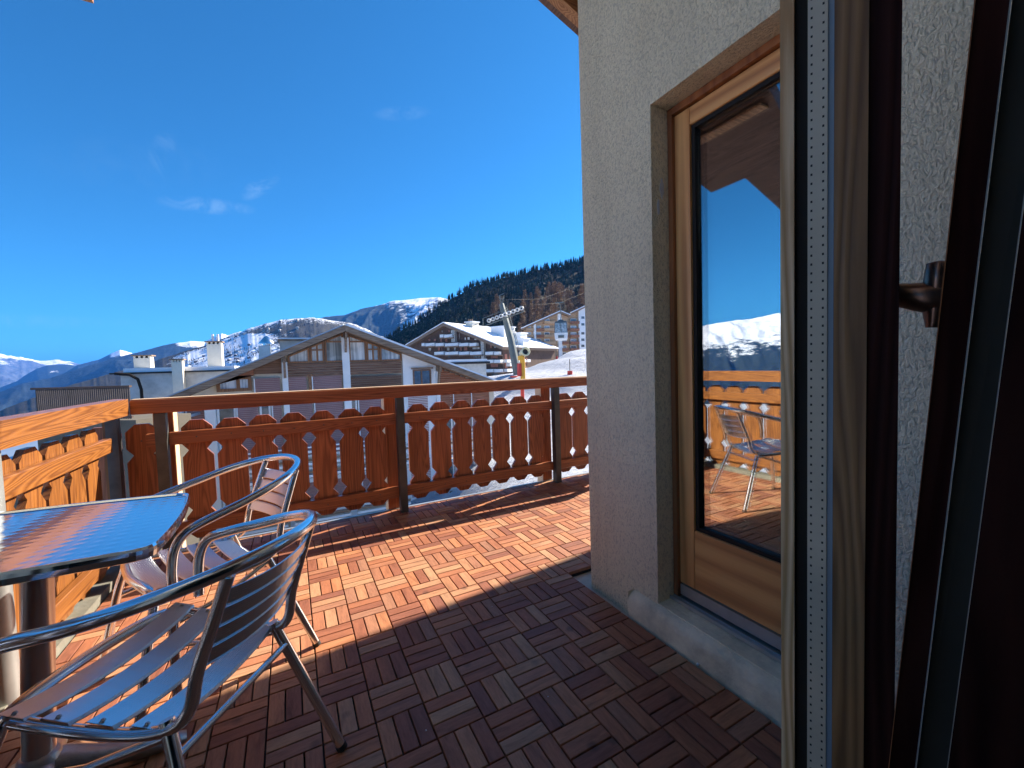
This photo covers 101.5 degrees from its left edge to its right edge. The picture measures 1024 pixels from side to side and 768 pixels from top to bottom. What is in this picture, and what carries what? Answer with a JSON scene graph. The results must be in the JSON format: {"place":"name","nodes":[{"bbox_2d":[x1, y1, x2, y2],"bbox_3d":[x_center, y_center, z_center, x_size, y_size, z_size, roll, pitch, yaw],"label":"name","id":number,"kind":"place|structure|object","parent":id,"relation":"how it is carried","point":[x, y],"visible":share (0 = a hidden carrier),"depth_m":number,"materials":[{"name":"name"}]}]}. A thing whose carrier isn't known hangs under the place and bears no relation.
{"place":"outdoors","nodes":[
{"label":"outdoors","id":0,"kind":"place"},
{"bbox_2d":[0,365,74,391],"bbox_3d":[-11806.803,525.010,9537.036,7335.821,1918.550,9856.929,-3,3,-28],"label":"blue ridge","id":1,"kind":"structure","parent":0,"point":[46,372],"depth_m":10309.40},
{"bbox_2d":[0,354,79,386],"bbox_3d":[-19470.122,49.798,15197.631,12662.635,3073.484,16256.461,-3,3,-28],"label":"mountains","id":2,"kind":"structure","parent":0,"point":[13,369],"depth_m":15839.86,"materials":[{"name":"white snow"}]},
{"bbox_2d":[65,350,131,372],"bbox_3d":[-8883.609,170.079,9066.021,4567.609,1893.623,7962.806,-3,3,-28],"label":"white peak","id":3,"kind":"structure","parent":0,"point":[118,353],"depth_m":9416.77,"materials":[{"name":"white snow"}]},
{"bbox_2d":[0,331,241,410],"bbox_3d":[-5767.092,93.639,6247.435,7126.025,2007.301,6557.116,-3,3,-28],"label":"long ridge","id":4,"kind":"structure","parent":0,"point":[15,395],"depth_m":6323.82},
{"bbox_2d":[0,318,382,416],"bbox_3d":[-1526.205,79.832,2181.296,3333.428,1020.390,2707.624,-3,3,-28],"label":"village slope","id":5,"kind":"structure","parent":0,"point":[253,336],"depth_m":2580.38,"materials":[{"name":"white snow"}]},
{"bbox_2d":[169,319,317,366],"bbox_3d":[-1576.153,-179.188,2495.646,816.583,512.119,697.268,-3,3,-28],"label":"scattered trees","id":6,"kind":"object","parent":5,"relation":"on","point":[248,348],"visible":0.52,"depth_m":2575.20,"materials":[{"name":"brown plant"}]},
{"bbox_2d":[0,0,583,363],"label":"sky","id":7,"kind":"structure","parent":0,"point":[172,171],"materials":[{"name":"blue"}]},
{"bbox_2d":[320,297,445,337],"bbox_3d":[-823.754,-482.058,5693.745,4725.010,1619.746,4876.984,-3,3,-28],"label":"snowy mountain","id":8,"kind":"structure","parent":0,"point":[385,318],"depth_m":5558.02,"materials":[{"name":"white snow"}]},
{"bbox_2d":[393,261,584,343],"bbox_3d":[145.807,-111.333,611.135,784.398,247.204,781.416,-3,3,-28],"label":"wooded hill","id":9,"kind":"structure","parent":0,"point":[570,273],"depth_m":632.09,"materials":[{"name":"green plant"}]},
{"bbox_2d":[384,255,584,345],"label":"conifer forest","id":10,"kind":"object","parent":9,"relation":"on","point":[464,315],"visible":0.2,"depth_m":619.39,"materials":[{"name":"green plant"}]},
{"bbox_2d":[491,302,498,320],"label":"larch tree","id":11,"kind":"object","parent":9,"relation":"on","point":[494,303],"visible":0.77,"depth_m":481.46,"materials":[{"name":"brown plant"}]},
{"bbox_2d":[510,304,519,324],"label":"larch tree","id":12,"kind":"object","parent":9,"relation":"on","point":[514,313],"visible":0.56,"depth_m":439.31,"materials":[{"name":"brown plant"}]},
{"bbox_2d":[519,315,526,331],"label":"larch tree","id":13,"kind":"object","parent":9,"relation":"on","point":[523,321],"visible":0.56,"depth_m":375.89,"materials":[{"name":"brown plant"}]},
{"bbox_2d":[519,309,527,326],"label":"larch tree","id":14,"kind":"object","parent":9,"relation":"on","point":[524,312],"visible":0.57,"depth_m":411.13,"materials":[{"name":"brown plant"}]},
{"bbox_2d":[527,304,534,323],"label":"larch tree","id":15,"kind":"object","parent":9,"relation":"on","point":[530,308],"visible":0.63,"depth_m":432.30,"materials":[{"name":"brown plant"}]},
{"bbox_2d":[528,311,534,323],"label":"larch tree","id":16,"kind":"object","parent":9,"relation":"on","point":[531,312],"visible":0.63,"depth_m":396.66,"materials":[{"name":"brown plant"}]},
{"bbox_2d":[533,298,541,318],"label":"larch tree","id":17,"kind":"object","parent":9,"relation":"on","point":[537,301],"visible":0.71,"depth_m":445.39,"materials":[{"name":"brown plant"}]},
{"bbox_2d":[537,290,542,306],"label":"larch tree","id":18,"kind":"object","parent":9,"relation":"on","point":[539,296],"visible":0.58,"depth_m":486.73,"materials":[{"name":"brown plant"}]},
{"bbox_2d":[537,299,545,317],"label":"larch tree","id":19,"kind":"object","parent":9,"relation":"on","point":[543,303],"visible":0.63,"depth_m":437.34,"materials":[{"name":"brown plant"}]},
{"bbox_2d":[545,290,550,308],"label":"larch tree","id":20,"kind":"object","parent":9,"relation":"on","point":[546,293],"visible":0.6,"depth_m":479.02,"materials":[{"name":"brown plant"}]},
{"bbox_2d":[554,285,560,301],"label":"larch tree","id":21,"kind":"object","parent":9,"relation":"on","point":[556,293],"visible":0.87,"depth_m":491.69,"materials":[{"name":"brown plant"}]},
{"bbox_2d":[558,282,563,300],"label":"larch tree","id":22,"kind":"object","parent":9,"relation":"on","point":[559,289],"visible":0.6,"depth_m":504.95,"materials":[{"name":"brown plant"}]},
{"bbox_2d":[560,286,566,303],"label":"larch tree","id":23,"kind":"object","parent":9,"relation":"on","point":[563,289],"visible":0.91,"depth_m":483.03,"materials":[{"name":"brown plant"}]},
{"bbox_2d":[564,290,574,309],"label":"larch tree","id":24,"kind":"object","parent":9,"relation":"on","point":[569,299],"visible":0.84,"depth_m":462.41,"materials":[{"name":"brown plant"}]},
{"bbox_2d":[576,289,583,305],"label":"larch tree","id":25,"kind":"object","parent":9,"relation":"on","point":[579,292],"visible":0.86,"depth_m":468.03,"materials":[{"name":"brown plant"}]},
{"bbox_2d":[579,284,584,303],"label":"larch tree","id":26,"kind":"object","parent":9,"relation":"on","point":[583,292],"visible":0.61,"depth_m":466.31,"materials":[{"name":"brown plant"}]},
{"bbox_2d":[408,349,588,505],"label":"snow ground","id":27,"kind":"structure","parent":0,"point":[559,367],"depth_m":41.13,"materials":[{"name":"white snow"}]},
{"bbox_2d":[1,385,202,549],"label":"terrace building","id":28,"kind":"structure","parent":27,"relation":"on","point":[53,398],"depth_m":12.66,"materials":[{"name":"beige paint"}]},
{"bbox_2d":[109,334,239,399],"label":"flat roofed building","id":29,"kind":"structure","parent":27,"relation":"on","point":[144,377],"depth_m":31.25,"materials":[{"name":"concrete"}]},
{"bbox_2d":[163,324,509,539],"bbox_3d":[-12.625,3.083,26.947,20.200,12.334,16.280,-3,3,-28],"label":"gabled chalet","id":30,"kind":"object","parent":27,"relation":"on","point":[346,356],"visible":0.3,"depth_m":20.84,"materials":[{"name":"brown wood"}]},
{"bbox_2d":[217,408,235,449],"bbox_3d":[-12.842,2.279,18.937,0.706,2.700,0.100,-3,3,-28],"label":"balcony window","id":31,"kind":"structure","parent":30,"relation":"in","point":[221,413],"depth_m":18.85,"materials":[{"name":"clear glass"}]},
{"bbox_2d":[216,376,251,391],"bbox_3d":[-12.570,0.000,18.946,1.340,0.677,0.100,-3,3,-28],"label":"window","id":32,"kind":"structure","parent":30,"relation":"in","point":[240,384],"depth_m":18.96,"materials":[{"name":"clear glass"}]},
{"bbox_2d":[260,406,272,441],"bbox_3d":[-11.517,2.204,19.638,0.440,2.700,0.100,-3,3,-28],"label":"balcony window","id":33,"kind":"structure","parent":30,"relation":"in","point":[264,409],"depth_m":19.60,"materials":[{"name":"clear glass"}]},
{"bbox_2d":[288,347,309,362],"bbox_3d":[-10.262,-1.386,20.130,0.941,0.762,0.100,-3,3,-28],"label":"gable window","id":34,"kind":"structure","parent":30,"relation":"in","point":[302,356],"depth_m":20.16,"materials":[{"name":"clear glass"}]},
{"bbox_2d":[309,341,324,362],"bbox_3d":[-9.547,-1.573,20.503,0.644,1.055,0.100,-3,3,-28],"label":"gable window","id":35,"kind":"structure","parent":30,"relation":"in","point":[317,355],"depth_m":20.48,"materials":[{"name":"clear glass"}]},
{"bbox_2d":[324,333,342,362],"bbox_3d":[-8.864,-1.809,20.859,0.874,1.450,0.100,-3,3,-28],"label":"gable window","id":36,"kind":"structure","parent":30,"relation":"in","point":[333,352],"depth_m":20.84,"materials":[{"name":"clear glass"}]},
{"bbox_2d":[352,400,356,409],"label":"balcony window","id":37,"kind":"structure","parent":30,"relation":"in","point":[354,403],"depth_m":21.42,"materials":[{"name":"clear glass"}]},
{"bbox_2d":[348,335,366,361],"bbox_3d":[-7.896,-1.830,21.372,0.845,1.383,0.100,-3,3,-28],"label":"gable window","id":38,"kind":"structure","parent":30,"relation":"in","point":[357,347],"depth_m":21.36,"materials":[{"name":"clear glass"}]},
{"bbox_2d":[366,341,379,360],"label":"gable window","id":39,"kind":"structure","parent":30,"relation":"in","point":[372,350],"depth_m":21.70,"materials":[{"name":"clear glass"}]},
{"bbox_2d":[379,346,401,360],"bbox_3d":[-6.426,-1.620,22.158,1.115,0.795,0.100,-3,3,-28],"label":"gable window","id":40,"kind":"structure","parent":30,"relation":"in","point":[386,354],"depth_m":22.10,"materials":[{"name":"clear glass"}]},
{"bbox_2d":[413,369,431,384],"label":"window","id":41,"kind":"structure","parent":30,"relation":"in","point":[422,376],"depth_m":22.92,"materials":[{"name":"brown"}]},
{"bbox_2d":[446,394,452,437],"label":"balcony window","id":42,"kind":"structure","parent":30,"relation":"in","point":[450,424],"depth_m":23.86,"materials":[{"name":"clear glass"}]},
{"bbox_2d":[448,454,453,475],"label":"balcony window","id":43,"kind":"structure","parent":30,"relation":"in","point":[451,470],"depth_m":23.99,"materials":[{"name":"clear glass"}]},
{"bbox_2d":[445,359,489,375],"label":"flat shed","id":44,"kind":"structure","parent":27,"relation":"on","point":[477,365],"depth_m":66.47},
{"bbox_2d":[405,319,558,375],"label":"dark apartment chalet","id":45,"kind":"object","parent":27,"relation":"on","point":[477,341],"visible":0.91,"depth_m":125.22,"materials":[{"name":"wood"}]},
{"bbox_2d":[490,364,498,367],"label":"window","id":46,"kind":"structure","parent":45,"relation":"in","point":[491,365],"depth_m":117.74,"materials":[{"name":"glass"}]},
{"bbox_2d":[484,293,523,374],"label":"lift tower","id":47,"kind":"structure","parent":27,"relation":"on","point":[512,345],"depth_m":47.67,"materials":[{"name":"metal"}]},
{"bbox_2d":[422,287,573,334],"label":"lift cable","id":48,"kind":"object","parent":47,"relation":"attached to","point":[491,300],"visible":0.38,"depth_m":54.71,"materials":[{"name":"metal"}]},
{"bbox_2d":[423,293,582,348],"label":"lift cable","id":49,"kind":"object","parent":47,"relation":"attached to","point":[495,315],"visible":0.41,"depth_m":54.62,"materials":[{"name":"metal"}]},
{"bbox_2d":[554,302,567,340],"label":"gondola cabin","id":50,"kind":"object","parent":49,"relation":"hanging from","point":[560,331],"visible":1,"depth_m":71.10,"materials":[{"name":"metal"}]},
{"bbox_2d":[517,347,529,378],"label":"snow gun","id":51,"kind":"object","parent":27,"relation":"on","point":[524,352],"visible":0.95,"depth_m":44.61,"materials":[{"name":"yellow paint"}]},
{"bbox_2d":[521,306,585,358],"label":"tan apartment block","id":52,"kind":"structure","parent":27,"relation":"on","point":[542,329],"depth_m":155.54,"materials":[{"name":"brown"}]},
{"bbox_2d":[567,359,572,374],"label":"padded post","id":53,"kind":"object","parent":27,"relation":"on","point":[569,372],"visible":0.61,"depth_m":44.85,"materials":[{"name":"rubber"}]},
{"bbox_2d":[83,0,1023,767],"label":"chalet house","id":54,"kind":"structure","parent":0,"point":[803,232],"depth_m":0.43,"materials":[{"name":"paint"}]},
{"bbox_2d":[573,571,628,616],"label":"deck slab","id":55,"kind":"structure","parent":54,"relation":"attached to","point":[584,579],"depth_m":2.13,"materials":[{"name":"concrete"}]},
{"bbox_2d":[0,565,119,712],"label":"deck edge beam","id":56,"kind":"structure","parent":55,"relation":"on","point":[97,595],"depth_m":2.02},
{"bbox_2d":[0,399,128,706],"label":"balcony railing","id":57,"kind":"object","parent":56,"relation":"on","point":[27,474],"visible":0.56,"depth_m":1.79,"materials":[{"name":"brown wood"}]},
{"bbox_2d":[92,376,588,549],"bbox_3d":[-0.517,0.547,3.462,4.399,1.114,0.230,-3,3,-28],"label":"balcony railing","id":58,"kind":"object","parent":55,"relation":"on","point":[154,464],"visible":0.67,"depth_m":3.10,"materials":[{"name":"brown wood"}]},
{"bbox_2d":[183,472,588,547],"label":"deck edge trim","id":59,"kind":"structure","parent":55,"relation":"attached to","point":[317,523],"depth_m":3.32,"materials":[{"name":"metal"}]},
{"bbox_2d":[187,525,590,767],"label":"deck tile base","id":60,"kind":"object","parent":55,"relation":"on","point":[581,572],"visible":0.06,"depth_m":1.48,"materials":[{"name":"black plastic"}]},
{"bbox_2d":[0,474,780,767],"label":"deck floor","id":61,"kind":"structure","parent":60,"relation":"on","point":[503,622],"depth_m":1.53,"materials":[{"name":"brown wood"}]},
{"bbox_2d":[0,493,189,767],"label":"bistro table","id":62,"kind":"object","parent":61,"relation":"on","point":[41,548],"visible":0.76,"depth_m":1.07,"materials":[{"name":"silver metal"}]},
{"bbox_2d":[0,509,346,767],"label":"bistro chair","id":63,"kind":"object","parent":61,"relation":"on","point":[234,625],"visible":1,"depth_m":0.91,"materials":[{"name":"metal"}]},
{"bbox_2d":[99,454,320,722],"bbox_3d":[-1.125,0.693,1.590,0.555,0.744,0.628,0,3,37],"label":"bistro chair","id":64,"kind":"object","parent":61,"relation":"on","point":[145,576],"visible":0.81,"depth_m":1.56,"materials":[{"name":"metal"}]},
{"bbox_2d":[667,33,780,663],"bbox_3d":[0.838,-0.089,1.392,0.098,1.972,0.734,-3,3,-28],"label":"door","id":65,"kind":"structure","parent":54,"relation":"in","point":[723,139],"depth_m":1.53,"materials":[{"name":"brown wood"}]},
{"bbox_2d":[780,0,902,767],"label":"open door","id":66,"kind":"structure","parent":54,"relation":"in","point":[841,60],"depth_m":0.40,"materials":[{"name":"brown wood"}]},
{"bbox_2d":[888,0,1023,767],"bbox_3d":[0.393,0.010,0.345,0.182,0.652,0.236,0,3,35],"label":"open door","id":67,"kind":"structure","parent":54,"relation":"in","point":[988,728],"depth_m":0.29,"materials":[{"name":"brown wood"}]}
]}

